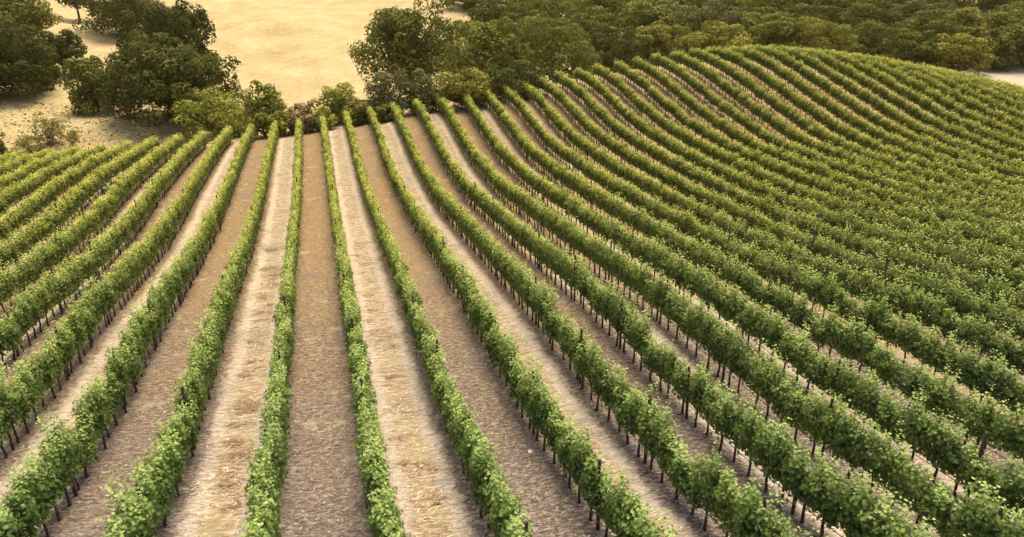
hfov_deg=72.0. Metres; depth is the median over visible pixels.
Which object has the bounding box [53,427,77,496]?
trellis post
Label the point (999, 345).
grapevine
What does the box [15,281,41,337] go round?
grapevine
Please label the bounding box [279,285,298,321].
grapevine
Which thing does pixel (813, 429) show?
grapevine
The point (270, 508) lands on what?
grapevine
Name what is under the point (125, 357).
grapevine
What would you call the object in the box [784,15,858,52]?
woodland oak
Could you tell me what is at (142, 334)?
grapevine
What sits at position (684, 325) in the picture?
grapevine
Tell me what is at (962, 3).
woodland oak
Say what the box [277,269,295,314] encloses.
grapevine
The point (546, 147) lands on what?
trellis posts
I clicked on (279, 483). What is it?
grapevine
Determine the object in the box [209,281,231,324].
grapevine
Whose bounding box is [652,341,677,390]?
grapevine
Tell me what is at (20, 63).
oak tree
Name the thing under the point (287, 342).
grapevine
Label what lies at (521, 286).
grapevine
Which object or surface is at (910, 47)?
woodland oak
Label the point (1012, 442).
grapevine
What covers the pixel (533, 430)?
trellis post
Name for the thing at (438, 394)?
grapevine
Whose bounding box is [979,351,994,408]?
trellis post
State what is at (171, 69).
oak tree
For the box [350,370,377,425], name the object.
grapevine
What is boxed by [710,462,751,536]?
grapevine
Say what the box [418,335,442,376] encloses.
grapevine
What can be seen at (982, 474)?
grapevine
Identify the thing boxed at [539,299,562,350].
grapevine
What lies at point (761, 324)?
grapevine
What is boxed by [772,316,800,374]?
grapevine
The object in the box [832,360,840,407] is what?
trellis post
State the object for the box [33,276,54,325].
grapevine
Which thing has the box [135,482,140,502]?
trellis post
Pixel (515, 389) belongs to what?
grapevine
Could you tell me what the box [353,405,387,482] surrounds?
grapevine
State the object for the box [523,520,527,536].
trellis post
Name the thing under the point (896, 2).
woodland oak
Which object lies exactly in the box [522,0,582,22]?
woodland oak
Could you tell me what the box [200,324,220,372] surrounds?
grapevine
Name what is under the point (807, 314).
grapevine
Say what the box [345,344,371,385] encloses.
grapevine
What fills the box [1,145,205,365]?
drip hose
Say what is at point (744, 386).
drip hose
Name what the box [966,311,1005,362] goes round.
grapevine
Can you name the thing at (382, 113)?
shrub
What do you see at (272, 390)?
grapevine
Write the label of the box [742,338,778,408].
grapevine
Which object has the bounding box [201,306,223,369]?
grapevine
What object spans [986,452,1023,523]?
grapevine
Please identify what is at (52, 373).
grapevine
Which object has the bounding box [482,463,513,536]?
grapevine
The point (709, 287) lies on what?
grapevine
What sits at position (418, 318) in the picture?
grapevine
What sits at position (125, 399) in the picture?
drip hose
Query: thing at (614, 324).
grapevine
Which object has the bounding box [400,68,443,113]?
shrub
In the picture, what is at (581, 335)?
trellis post
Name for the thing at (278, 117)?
shrub
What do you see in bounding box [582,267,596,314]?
grapevine
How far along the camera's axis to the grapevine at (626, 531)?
14.02 m
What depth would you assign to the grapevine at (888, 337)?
26.00 m
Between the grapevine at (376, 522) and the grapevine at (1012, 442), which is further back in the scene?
the grapevine at (1012, 442)
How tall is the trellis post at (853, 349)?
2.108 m
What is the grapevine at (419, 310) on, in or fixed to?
on the ground at (296, 50)
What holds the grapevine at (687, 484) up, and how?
on the ground at (296, 50)
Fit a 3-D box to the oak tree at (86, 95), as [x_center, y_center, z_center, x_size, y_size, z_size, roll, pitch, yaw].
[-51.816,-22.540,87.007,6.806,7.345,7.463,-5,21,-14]
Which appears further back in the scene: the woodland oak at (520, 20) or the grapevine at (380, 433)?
the woodland oak at (520, 20)
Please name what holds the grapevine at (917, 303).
on the ground at (296, 50)
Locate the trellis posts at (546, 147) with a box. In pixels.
[0,45,1001,450]
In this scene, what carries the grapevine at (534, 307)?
on the ground at (296, 50)
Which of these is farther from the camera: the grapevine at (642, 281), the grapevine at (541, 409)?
the grapevine at (642, 281)
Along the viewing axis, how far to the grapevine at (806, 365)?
23.08 m
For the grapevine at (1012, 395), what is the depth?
21.42 m
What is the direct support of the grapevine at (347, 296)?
on the ground at (296, 50)
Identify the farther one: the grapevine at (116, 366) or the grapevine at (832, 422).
the grapevine at (116, 366)
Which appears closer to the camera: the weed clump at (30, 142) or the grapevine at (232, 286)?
the grapevine at (232, 286)
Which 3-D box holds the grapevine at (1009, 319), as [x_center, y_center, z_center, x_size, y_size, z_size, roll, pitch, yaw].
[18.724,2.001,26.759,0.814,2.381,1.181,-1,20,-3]
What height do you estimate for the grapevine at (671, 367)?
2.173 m
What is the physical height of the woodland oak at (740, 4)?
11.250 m
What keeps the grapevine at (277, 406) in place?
on the ground at (296, 50)
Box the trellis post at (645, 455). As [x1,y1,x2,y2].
[643,394,650,463]
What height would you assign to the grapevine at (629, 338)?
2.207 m
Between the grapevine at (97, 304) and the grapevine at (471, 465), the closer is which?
the grapevine at (471, 465)
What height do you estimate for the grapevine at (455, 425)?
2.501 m
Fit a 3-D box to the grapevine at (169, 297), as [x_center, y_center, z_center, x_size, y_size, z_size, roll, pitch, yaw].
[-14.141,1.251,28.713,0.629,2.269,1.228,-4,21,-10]
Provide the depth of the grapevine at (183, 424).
18.58 m
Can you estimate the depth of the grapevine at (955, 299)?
28.61 m
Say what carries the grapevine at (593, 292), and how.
on the ground at (296, 50)
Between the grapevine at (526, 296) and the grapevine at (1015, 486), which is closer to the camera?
the grapevine at (1015, 486)
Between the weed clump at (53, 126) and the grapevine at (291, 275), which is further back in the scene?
the weed clump at (53, 126)
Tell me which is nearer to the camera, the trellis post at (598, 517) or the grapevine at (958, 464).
the trellis post at (598, 517)
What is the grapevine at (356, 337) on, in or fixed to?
on the ground at (296, 50)
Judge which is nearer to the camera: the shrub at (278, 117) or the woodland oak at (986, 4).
the shrub at (278, 117)
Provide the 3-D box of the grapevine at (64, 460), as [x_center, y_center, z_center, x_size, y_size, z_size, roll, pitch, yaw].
[-10.702,4.547,16.584,0.763,2.645,1.181,-5,21,-13]
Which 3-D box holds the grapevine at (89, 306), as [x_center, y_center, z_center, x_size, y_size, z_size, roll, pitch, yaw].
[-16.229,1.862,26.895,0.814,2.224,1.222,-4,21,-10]
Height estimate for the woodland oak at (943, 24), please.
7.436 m
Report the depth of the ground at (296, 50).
27.81 m
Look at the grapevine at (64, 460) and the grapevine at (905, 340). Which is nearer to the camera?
the grapevine at (64, 460)
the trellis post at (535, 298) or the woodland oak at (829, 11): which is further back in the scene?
the woodland oak at (829, 11)
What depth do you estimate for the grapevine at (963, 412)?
20.30 m
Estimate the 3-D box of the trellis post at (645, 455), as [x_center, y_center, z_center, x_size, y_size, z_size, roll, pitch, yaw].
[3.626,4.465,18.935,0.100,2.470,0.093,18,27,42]
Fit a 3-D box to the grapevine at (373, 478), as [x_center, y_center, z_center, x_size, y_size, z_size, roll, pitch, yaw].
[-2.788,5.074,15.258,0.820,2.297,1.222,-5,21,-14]
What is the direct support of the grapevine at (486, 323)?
on the ground at (296, 50)
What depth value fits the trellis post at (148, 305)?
26.23 m
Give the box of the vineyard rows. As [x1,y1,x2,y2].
[0,43,1023,536]
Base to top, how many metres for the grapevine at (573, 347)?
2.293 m
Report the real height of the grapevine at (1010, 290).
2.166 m
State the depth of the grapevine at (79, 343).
24.96 m
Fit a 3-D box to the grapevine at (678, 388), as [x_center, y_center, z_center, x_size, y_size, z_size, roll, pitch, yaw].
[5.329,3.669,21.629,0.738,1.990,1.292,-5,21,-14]
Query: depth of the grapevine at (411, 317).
26.34 m
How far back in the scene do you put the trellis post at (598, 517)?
15.70 m
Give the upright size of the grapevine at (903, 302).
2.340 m
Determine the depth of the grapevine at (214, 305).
26.34 m
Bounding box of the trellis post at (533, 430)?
[532,371,534,434]
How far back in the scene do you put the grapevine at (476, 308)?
26.74 m
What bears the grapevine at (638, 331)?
on the ground at (296, 50)
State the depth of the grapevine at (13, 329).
25.26 m
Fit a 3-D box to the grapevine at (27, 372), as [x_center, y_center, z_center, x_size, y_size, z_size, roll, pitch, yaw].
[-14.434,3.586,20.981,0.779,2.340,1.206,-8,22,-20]
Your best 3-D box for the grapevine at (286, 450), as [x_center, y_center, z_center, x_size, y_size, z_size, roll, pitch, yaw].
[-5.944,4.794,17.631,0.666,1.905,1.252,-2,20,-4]
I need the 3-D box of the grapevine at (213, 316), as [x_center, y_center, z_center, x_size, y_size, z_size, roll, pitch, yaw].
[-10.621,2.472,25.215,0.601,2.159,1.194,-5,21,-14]
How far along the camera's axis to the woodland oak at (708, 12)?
138.06 m
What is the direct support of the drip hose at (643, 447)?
attached to the trellis post
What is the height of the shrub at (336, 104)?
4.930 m
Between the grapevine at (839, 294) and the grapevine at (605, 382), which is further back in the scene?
the grapevine at (839, 294)
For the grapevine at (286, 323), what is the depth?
25.54 m
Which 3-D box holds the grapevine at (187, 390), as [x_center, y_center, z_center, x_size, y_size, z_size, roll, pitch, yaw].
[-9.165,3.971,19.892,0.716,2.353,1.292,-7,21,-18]
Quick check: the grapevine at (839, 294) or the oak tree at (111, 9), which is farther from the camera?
the oak tree at (111, 9)
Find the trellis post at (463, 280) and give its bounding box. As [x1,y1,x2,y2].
[462,265,464,312]
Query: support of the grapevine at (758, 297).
on the ground at (296, 50)
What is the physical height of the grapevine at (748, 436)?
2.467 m
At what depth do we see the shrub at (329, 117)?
74.12 m
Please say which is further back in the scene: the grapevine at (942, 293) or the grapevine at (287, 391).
the grapevine at (942, 293)
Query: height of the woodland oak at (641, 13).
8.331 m
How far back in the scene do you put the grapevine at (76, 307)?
25.43 m
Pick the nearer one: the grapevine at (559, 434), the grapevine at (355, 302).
the grapevine at (559, 434)
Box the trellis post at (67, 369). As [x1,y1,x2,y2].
[54,326,70,376]
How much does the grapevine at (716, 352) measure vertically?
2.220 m
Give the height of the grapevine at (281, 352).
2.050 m
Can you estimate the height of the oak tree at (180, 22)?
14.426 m
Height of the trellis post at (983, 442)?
2.464 m
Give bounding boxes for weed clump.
[10,134,42,152]
[28,112,67,146]
[65,129,79,146]
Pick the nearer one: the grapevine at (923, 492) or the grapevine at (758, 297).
the grapevine at (923, 492)
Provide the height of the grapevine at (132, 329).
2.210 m
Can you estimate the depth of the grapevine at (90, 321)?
26.27 m
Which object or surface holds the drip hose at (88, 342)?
attached to the trellis posts at (546, 147)
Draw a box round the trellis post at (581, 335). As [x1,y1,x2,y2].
[578,328,582,383]
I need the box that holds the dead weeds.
[4,241,463,536]
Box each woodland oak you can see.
[437,15,532,85]
[445,0,494,9]
[454,19,522,53]
[463,0,526,25]
[494,16,565,48]
[501,0,569,12]
[501,1,602,82]
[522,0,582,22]
[550,6,619,44]
[561,0,641,25]
[579,22,645,72]
[609,0,697,29]
[610,0,689,42]
[624,24,691,64]
[662,20,755,59]
[664,0,708,13]
[676,0,745,38]
[700,0,753,21]
[734,6,821,35]
[742,0,832,14]
[742,12,805,47]
[778,4,849,31]
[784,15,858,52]
[795,0,859,16]
[824,0,909,33]
[836,19,921,57]
[852,0,955,12]
[883,29,940,64]
[889,0,952,23]
[896,9,962,40]
[923,32,998,71]
[942,0,977,10]
[948,6,998,37]
[968,27,1017,70]
[975,0,1023,10]
[980,4,1023,19]
[983,10,1023,30]
[984,21,1023,65]
[1000,0,1023,11]
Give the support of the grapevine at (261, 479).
on the ground at (296, 50)
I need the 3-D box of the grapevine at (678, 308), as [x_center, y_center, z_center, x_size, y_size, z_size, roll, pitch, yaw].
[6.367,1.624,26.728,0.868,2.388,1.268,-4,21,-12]
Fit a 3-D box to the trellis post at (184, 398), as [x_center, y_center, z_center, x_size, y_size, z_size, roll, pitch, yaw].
[-8.990,4.303,19.631,0.100,2.344,0.097,-15,25,-33]
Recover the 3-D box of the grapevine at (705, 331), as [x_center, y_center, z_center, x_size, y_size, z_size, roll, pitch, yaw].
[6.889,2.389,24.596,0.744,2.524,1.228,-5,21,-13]
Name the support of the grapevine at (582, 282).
on the ground at (296, 50)
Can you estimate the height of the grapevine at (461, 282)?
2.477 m
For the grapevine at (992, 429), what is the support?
on the ground at (296, 50)
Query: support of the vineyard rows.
on the ground at (296, 50)
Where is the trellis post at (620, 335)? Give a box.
[619,299,622,348]
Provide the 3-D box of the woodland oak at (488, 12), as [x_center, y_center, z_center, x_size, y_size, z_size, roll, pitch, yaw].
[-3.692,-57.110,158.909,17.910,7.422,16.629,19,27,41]
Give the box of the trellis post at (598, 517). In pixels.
[596,458,601,529]
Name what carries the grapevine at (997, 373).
on the ground at (296, 50)
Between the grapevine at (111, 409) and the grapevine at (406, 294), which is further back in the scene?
the grapevine at (406, 294)
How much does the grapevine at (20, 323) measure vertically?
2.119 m
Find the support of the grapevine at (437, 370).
on the ground at (296, 50)
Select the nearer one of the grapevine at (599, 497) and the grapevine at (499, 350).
the grapevine at (599, 497)
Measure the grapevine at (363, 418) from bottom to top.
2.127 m
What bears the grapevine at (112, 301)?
on the ground at (296, 50)
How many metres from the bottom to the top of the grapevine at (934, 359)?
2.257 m
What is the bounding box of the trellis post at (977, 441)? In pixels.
[975,398,990,447]
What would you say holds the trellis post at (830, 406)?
on the ground at (296, 50)
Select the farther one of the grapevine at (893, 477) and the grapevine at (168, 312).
the grapevine at (168, 312)
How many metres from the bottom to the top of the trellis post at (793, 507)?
2.107 m
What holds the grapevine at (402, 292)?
on the ground at (296, 50)
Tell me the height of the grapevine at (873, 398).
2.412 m
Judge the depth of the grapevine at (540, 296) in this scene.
26.87 m
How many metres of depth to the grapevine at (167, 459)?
16.32 m
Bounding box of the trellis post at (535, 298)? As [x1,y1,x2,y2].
[535,276,536,324]
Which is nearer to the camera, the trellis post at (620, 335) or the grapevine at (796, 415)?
the grapevine at (796, 415)
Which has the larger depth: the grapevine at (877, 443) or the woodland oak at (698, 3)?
the woodland oak at (698, 3)
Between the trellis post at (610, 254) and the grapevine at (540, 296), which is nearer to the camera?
the grapevine at (540, 296)
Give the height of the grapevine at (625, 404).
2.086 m
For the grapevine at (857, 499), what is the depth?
14.74 m
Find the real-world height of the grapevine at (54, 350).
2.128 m
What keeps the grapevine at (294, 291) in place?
on the ground at (296, 50)
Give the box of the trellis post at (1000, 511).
[992,499,1004,536]
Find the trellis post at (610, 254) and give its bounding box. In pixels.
[608,241,611,281]
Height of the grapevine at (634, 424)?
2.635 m
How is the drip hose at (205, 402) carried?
attached to the trellis post at (184, 398)
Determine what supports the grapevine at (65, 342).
on the ground at (296, 50)
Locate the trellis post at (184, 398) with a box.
[181,386,195,449]
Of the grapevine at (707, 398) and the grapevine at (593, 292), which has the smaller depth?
the grapevine at (707, 398)
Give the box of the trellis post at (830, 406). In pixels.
[819,394,834,462]
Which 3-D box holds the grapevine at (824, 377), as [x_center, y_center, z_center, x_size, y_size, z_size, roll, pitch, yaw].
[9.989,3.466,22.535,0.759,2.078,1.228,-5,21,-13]
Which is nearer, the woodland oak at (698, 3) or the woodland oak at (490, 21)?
the woodland oak at (490, 21)
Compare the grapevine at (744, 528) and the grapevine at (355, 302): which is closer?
the grapevine at (744, 528)
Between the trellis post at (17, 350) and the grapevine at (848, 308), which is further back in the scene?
the grapevine at (848, 308)
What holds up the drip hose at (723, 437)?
attached to the trellis post
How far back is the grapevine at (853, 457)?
18.02 m
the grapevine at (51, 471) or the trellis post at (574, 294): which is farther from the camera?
the trellis post at (574, 294)
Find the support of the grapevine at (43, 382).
on the ground at (296, 50)
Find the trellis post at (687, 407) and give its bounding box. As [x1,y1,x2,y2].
[685,366,689,419]
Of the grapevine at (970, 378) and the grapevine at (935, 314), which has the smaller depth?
the grapevine at (970, 378)
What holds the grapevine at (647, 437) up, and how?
on the ground at (296, 50)
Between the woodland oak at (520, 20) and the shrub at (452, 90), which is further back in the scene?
the woodland oak at (520, 20)
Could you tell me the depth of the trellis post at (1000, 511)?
14.13 m
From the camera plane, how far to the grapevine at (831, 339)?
25.48 m
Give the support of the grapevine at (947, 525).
on the ground at (296, 50)
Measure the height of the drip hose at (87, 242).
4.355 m
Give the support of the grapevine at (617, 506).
on the ground at (296, 50)
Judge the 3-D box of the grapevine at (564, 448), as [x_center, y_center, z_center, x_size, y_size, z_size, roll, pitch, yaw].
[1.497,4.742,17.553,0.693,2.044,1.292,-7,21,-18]
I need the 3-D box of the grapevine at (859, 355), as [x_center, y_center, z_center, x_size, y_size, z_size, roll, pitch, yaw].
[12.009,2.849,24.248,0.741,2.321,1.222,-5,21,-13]
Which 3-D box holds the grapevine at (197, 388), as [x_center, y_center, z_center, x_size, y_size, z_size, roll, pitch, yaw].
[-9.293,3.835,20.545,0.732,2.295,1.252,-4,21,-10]
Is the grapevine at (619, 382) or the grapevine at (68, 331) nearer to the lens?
the grapevine at (619, 382)
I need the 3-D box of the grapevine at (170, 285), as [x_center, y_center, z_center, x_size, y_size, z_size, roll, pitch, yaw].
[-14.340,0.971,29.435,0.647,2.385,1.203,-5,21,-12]
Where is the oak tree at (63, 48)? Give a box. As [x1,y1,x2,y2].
[34,28,87,75]
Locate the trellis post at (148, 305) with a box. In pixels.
[147,303,157,346]
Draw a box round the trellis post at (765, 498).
[756,495,767,536]
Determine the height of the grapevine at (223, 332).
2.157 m
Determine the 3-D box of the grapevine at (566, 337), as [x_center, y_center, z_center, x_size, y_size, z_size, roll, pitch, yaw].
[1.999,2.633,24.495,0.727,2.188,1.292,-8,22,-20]
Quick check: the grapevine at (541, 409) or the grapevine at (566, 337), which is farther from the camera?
the grapevine at (566, 337)
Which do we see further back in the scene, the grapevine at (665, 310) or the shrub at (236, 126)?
the shrub at (236, 126)
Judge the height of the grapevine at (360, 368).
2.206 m
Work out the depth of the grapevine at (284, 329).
24.85 m
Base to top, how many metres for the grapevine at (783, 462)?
2.331 m
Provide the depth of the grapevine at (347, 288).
28.47 m
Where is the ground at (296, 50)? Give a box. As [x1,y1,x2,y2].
[0,0,1023,536]
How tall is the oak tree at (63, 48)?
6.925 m
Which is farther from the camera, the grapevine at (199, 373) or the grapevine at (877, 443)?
the grapevine at (199, 373)
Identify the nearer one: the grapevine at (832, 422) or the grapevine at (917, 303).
the grapevine at (832, 422)
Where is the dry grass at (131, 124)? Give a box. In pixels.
[0,69,637,156]
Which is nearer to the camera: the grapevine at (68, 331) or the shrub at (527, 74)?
the grapevine at (68, 331)
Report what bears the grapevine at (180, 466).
on the ground at (296, 50)
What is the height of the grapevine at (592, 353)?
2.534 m
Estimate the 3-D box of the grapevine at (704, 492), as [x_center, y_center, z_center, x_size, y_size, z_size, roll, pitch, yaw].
[4.459,4.990,15.737,0.781,2.378,1.252,-8,22,-21]
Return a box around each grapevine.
[0,312,25,359]
[0,361,25,443]
[0,468,45,536]
[0,493,28,536]
[4,302,27,351]
[5,360,43,420]
[8,371,37,433]
[9,289,34,345]
[13,444,55,536]
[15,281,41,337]
[22,347,51,409]
[25,282,49,332]
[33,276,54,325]
[33,407,79,506]
[34,430,72,520]
[35,269,59,319]
[35,340,62,398]
[42,334,66,390]
[43,317,78,380]
[48,404,83,490]
[51,316,76,373]
[57,299,87,362]
[65,295,90,355]
[66,412,99,476]
[69,383,104,462]
[73,289,100,341]
[74,305,99,347]
[82,371,112,449]
[83,280,103,334]
[88,374,117,437]
[90,276,109,327]
[94,365,127,425]
[97,272,115,320]
[103,341,130,413]
[103,345,138,405]
[103,473,155,536]
[116,326,144,384]
[116,339,144,392]
[119,460,165,536]
[121,316,147,376]
[121,478,160,536]
[127,300,150,366]
[133,304,154,358]
[138,448,178,526]
[140,297,160,350]
[142,282,164,341]
[143,431,179,511]
[146,275,166,335]
[152,281,171,329]
[154,406,194,482]
[155,274,173,322]
[155,425,189,496]
[160,267,177,316]
[164,398,194,467]
[173,369,200,425]
[176,400,203,456]
[178,360,207,430]
[186,335,209,410]
[186,354,207,421]
[191,343,215,399]
[193,316,219,387]
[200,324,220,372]
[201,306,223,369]
[204,308,224,362]
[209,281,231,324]
[209,294,227,346]
[210,303,228,354]
[213,267,235,325]
[215,281,237,331]
[218,270,237,319]
[244,426,281,505]
[245,435,282,514]
[245,468,286,534]
[246,485,283,536]
[258,405,287,460]
[259,388,290,445]
[260,423,288,495]
[262,420,289,477]
[263,361,293,421]
[265,362,292,426]
[267,351,288,401]
[269,343,291,398]
[270,348,291,389]
[271,329,291,378]
[272,300,293,330]
[272,332,292,371]
[273,309,296,366]
[273,318,293,374]
[274,301,295,338]
[276,313,293,344]
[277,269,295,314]
[279,266,296,298]
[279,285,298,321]
[282,266,299,309]
[338,277,354,302]
[338,279,355,314]
[338,290,357,321]
[340,285,357,323]
[341,296,360,331]
[344,289,364,335]
[344,300,361,349]
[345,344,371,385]
[346,324,367,368]
[346,339,361,374]
[348,324,369,354]
[349,346,371,389]
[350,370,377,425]
[351,360,376,411]
[352,373,371,419]
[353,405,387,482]
[354,405,376,455]
[355,397,376,442]
[356,430,388,511]
[357,429,385,480]
[360,415,383,451]
[362,456,402,518]
[364,479,403,536]
[366,479,403,535]
[401,277,419,298]
[401,278,415,321]
[402,279,422,318]
[404,293,420,345]
[411,305,428,345]
[413,306,433,365]
[415,305,438,357]
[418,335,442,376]
[420,325,444,373]
[425,344,448,393]
[429,361,446,415]
[431,368,453,425]
[438,370,461,436]
[440,390,465,447]
[446,392,475,473]
[447,390,468,460]
[455,410,493,485]
[455,413,485,480]
[457,265,470,314]
[460,269,477,321]
[461,278,481,326]
[467,293,484,333]
[468,431,492,518]
[470,292,490,341]
[471,432,507,530]
[476,288,489,349]
[477,295,498,358]
[482,315,500,366]
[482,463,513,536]
[489,466,523,536]
[490,325,510,377]
[496,327,513,386]
[498,332,520,396]
[504,351,527,406]
[508,353,531,417]
[515,354,542,428]
[518,266,534,314]
[522,270,540,320]
[524,356,552,440]
[529,276,545,326]
[532,277,550,335]
[532,373,557,450]
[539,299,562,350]
[539,394,566,463]
[541,284,558,342]
[548,409,579,477]
[552,307,573,359]
[556,416,584,489]
[558,316,577,370]
[567,327,592,379]
[568,328,591,388]
[569,425,597,503]
[573,434,608,520]
[574,262,592,308]
[581,330,602,399]
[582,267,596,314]
[585,343,609,410]
[586,276,605,321]
[586,468,616,536]
[589,279,607,327]
[597,358,621,420]
[600,279,619,335]
[601,466,643,536]
[608,286,630,346]
[608,363,635,431]
[610,386,640,443]
[613,493,654,536]
[615,291,638,352]
[623,304,640,361]
[626,379,658,456]
[629,309,653,370]
[637,262,655,309]
[637,391,669,469]
[639,329,659,381]
[641,273,663,316]
[650,399,683,482]
[651,267,673,323]
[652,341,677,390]
[656,344,681,399]
[659,276,675,330]
[662,434,696,498]
[666,284,691,338]
[671,354,696,413]
[674,452,705,515]
[677,296,695,347]
[685,360,713,426]
[686,297,714,356]
[686,440,733,530]
[693,366,723,435]
[694,302,721,367]
[697,265,721,316]
[705,380,739,449]
[709,281,728,317]
[709,318,730,376]
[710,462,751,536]
[719,282,740,329]
[720,319,748,386]
[722,389,757,461]
[726,284,751,337]
[726,478,774,536]
[728,322,754,395]
[732,394,773,475]
[737,299,763,346]
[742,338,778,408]
[749,302,774,355]
[751,280,774,308]
[752,417,789,492]
[753,353,787,418]
[761,277,780,318]
[762,310,789,361]
[768,419,812,505]
[770,368,804,431]
[772,282,795,324]
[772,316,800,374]
[779,386,824,443]
[783,292,808,335]
[784,436,830,523]
[787,321,816,382]
[794,288,820,340]
[795,341,829,393]
[802,388,834,455]
[806,308,836,353]
[806,444,852,536]
[807,345,839,403]
[814,270,838,321]
[816,390,860,470]
[819,296,850,358]
[824,272,847,316]
[828,356,859,415]
[830,396,868,483]
[830,467,881,536]
[835,289,865,325]
[835,313,865,368]
[841,367,879,422]
[848,318,878,378]
[850,294,873,338]
[852,416,905,493]
[855,483,914,536]
[862,368,897,440]
[864,292,898,339]
[865,339,893,382]
[873,384,915,451]
[875,345,910,392]
[875,429,921,513]
[876,275,905,312]
[877,308,903,353]
[892,311,924,365]
[894,279,916,327]
[896,362,932,409]
[898,461,954,529]
[899,380,942,461]
[904,287,938,326]
[907,324,941,372]
[907,361,950,417]
[917,481,966,536]
[919,290,953,338]
[921,327,957,377]
[922,409,968,482]
[924,364,967,431]
[932,272,959,308]
[935,305,968,348]
[938,426,987,496]
[941,334,976,387]
[944,280,971,317]
[951,313,985,352]
[951,386,993,448]
[951,476,1011,536]
[956,340,992,397]
[958,288,990,325]
[958,453,1010,505]
[964,384,1015,458]
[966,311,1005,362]
[974,285,1004,340]
[976,349,1013,402]
[986,322,1022,368]
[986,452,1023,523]
[989,272,1016,322]
[991,289,1023,339]
[993,403,1023,474]
[995,365,1023,420]
[1003,332,1023,385]
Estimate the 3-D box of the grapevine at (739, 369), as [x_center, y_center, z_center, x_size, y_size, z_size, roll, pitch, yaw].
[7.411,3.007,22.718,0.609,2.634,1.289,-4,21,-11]
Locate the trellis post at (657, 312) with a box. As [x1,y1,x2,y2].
[656,271,661,320]
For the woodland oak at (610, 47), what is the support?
on the ground at (296, 50)
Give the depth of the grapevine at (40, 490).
15.16 m
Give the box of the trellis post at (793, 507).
[791,451,804,513]
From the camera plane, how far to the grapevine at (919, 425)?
19.01 m
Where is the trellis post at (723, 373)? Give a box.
[721,333,728,380]
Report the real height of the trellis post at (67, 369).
2.233 m
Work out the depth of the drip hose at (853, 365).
24.40 m
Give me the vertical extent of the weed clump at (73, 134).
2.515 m
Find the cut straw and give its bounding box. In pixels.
[0,86,1023,536]
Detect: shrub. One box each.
[0,138,9,155]
[30,62,64,82]
[169,87,243,140]
[219,104,250,137]
[235,79,286,136]
[265,110,294,135]
[280,98,321,133]
[309,105,339,129]
[318,82,357,124]
[341,100,368,125]
[345,98,377,123]
[364,63,409,115]
[373,104,403,122]
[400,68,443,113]
[431,67,491,108]
[484,59,544,99]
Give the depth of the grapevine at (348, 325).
24.98 m
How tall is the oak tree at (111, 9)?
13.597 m
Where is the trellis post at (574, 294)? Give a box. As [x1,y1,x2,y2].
[573,255,575,300]
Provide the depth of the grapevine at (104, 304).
28.20 m
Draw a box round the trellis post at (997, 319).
[986,317,998,366]
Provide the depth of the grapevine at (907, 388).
22.14 m
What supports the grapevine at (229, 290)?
on the ground at (296, 50)
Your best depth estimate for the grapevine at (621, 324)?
25.43 m
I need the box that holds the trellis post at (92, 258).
[88,241,97,280]
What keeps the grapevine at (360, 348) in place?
on the ground at (296, 50)
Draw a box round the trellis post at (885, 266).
[883,257,887,279]
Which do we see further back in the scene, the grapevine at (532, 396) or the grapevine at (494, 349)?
the grapevine at (494, 349)
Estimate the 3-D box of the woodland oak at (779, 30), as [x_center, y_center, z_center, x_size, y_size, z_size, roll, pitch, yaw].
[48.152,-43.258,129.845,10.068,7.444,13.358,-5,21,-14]
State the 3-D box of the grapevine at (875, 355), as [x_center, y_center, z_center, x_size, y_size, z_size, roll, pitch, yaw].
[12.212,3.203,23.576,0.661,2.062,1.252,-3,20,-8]
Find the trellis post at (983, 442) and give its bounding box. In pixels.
[964,431,987,503]
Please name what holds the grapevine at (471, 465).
on the ground at (296, 50)
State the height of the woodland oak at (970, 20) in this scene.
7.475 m
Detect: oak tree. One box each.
[0,0,63,42]
[0,13,60,96]
[34,28,87,75]
[56,0,88,21]
[58,55,124,116]
[70,0,166,38]
[88,29,243,128]
[114,0,222,98]
[347,0,469,94]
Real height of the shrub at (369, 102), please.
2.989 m
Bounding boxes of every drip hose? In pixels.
[0,143,228,453]
[0,152,175,311]
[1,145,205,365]
[39,146,249,535]
[156,188,266,535]
[468,237,730,536]
[486,214,841,536]
[511,168,994,505]
[512,203,942,531]
[552,175,1022,467]
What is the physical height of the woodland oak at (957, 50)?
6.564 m
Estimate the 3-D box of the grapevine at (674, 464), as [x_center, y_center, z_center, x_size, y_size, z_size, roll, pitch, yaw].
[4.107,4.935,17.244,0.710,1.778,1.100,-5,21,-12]
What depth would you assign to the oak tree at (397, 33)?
95.50 m
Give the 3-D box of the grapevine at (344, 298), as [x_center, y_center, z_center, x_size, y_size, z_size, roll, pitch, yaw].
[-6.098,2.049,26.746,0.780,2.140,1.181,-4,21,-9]
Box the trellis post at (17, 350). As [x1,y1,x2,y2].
[5,311,19,355]
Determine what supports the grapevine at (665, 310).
on the ground at (296, 50)
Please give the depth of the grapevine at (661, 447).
17.74 m
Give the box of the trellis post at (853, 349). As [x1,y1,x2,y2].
[849,327,857,370]
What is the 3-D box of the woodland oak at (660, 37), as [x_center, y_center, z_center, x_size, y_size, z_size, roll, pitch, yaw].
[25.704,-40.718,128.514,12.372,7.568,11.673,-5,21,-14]
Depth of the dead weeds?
20.42 m
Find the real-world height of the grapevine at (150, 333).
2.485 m
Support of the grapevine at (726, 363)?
on the ground at (296, 50)
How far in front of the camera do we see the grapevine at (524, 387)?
20.79 m
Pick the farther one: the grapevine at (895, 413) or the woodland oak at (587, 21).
the woodland oak at (587, 21)
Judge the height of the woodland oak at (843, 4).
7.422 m
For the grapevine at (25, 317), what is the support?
on the ground at (296, 50)
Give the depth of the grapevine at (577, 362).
23.16 m
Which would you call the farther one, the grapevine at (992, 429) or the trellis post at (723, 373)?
the trellis post at (723, 373)
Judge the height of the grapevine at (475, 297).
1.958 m

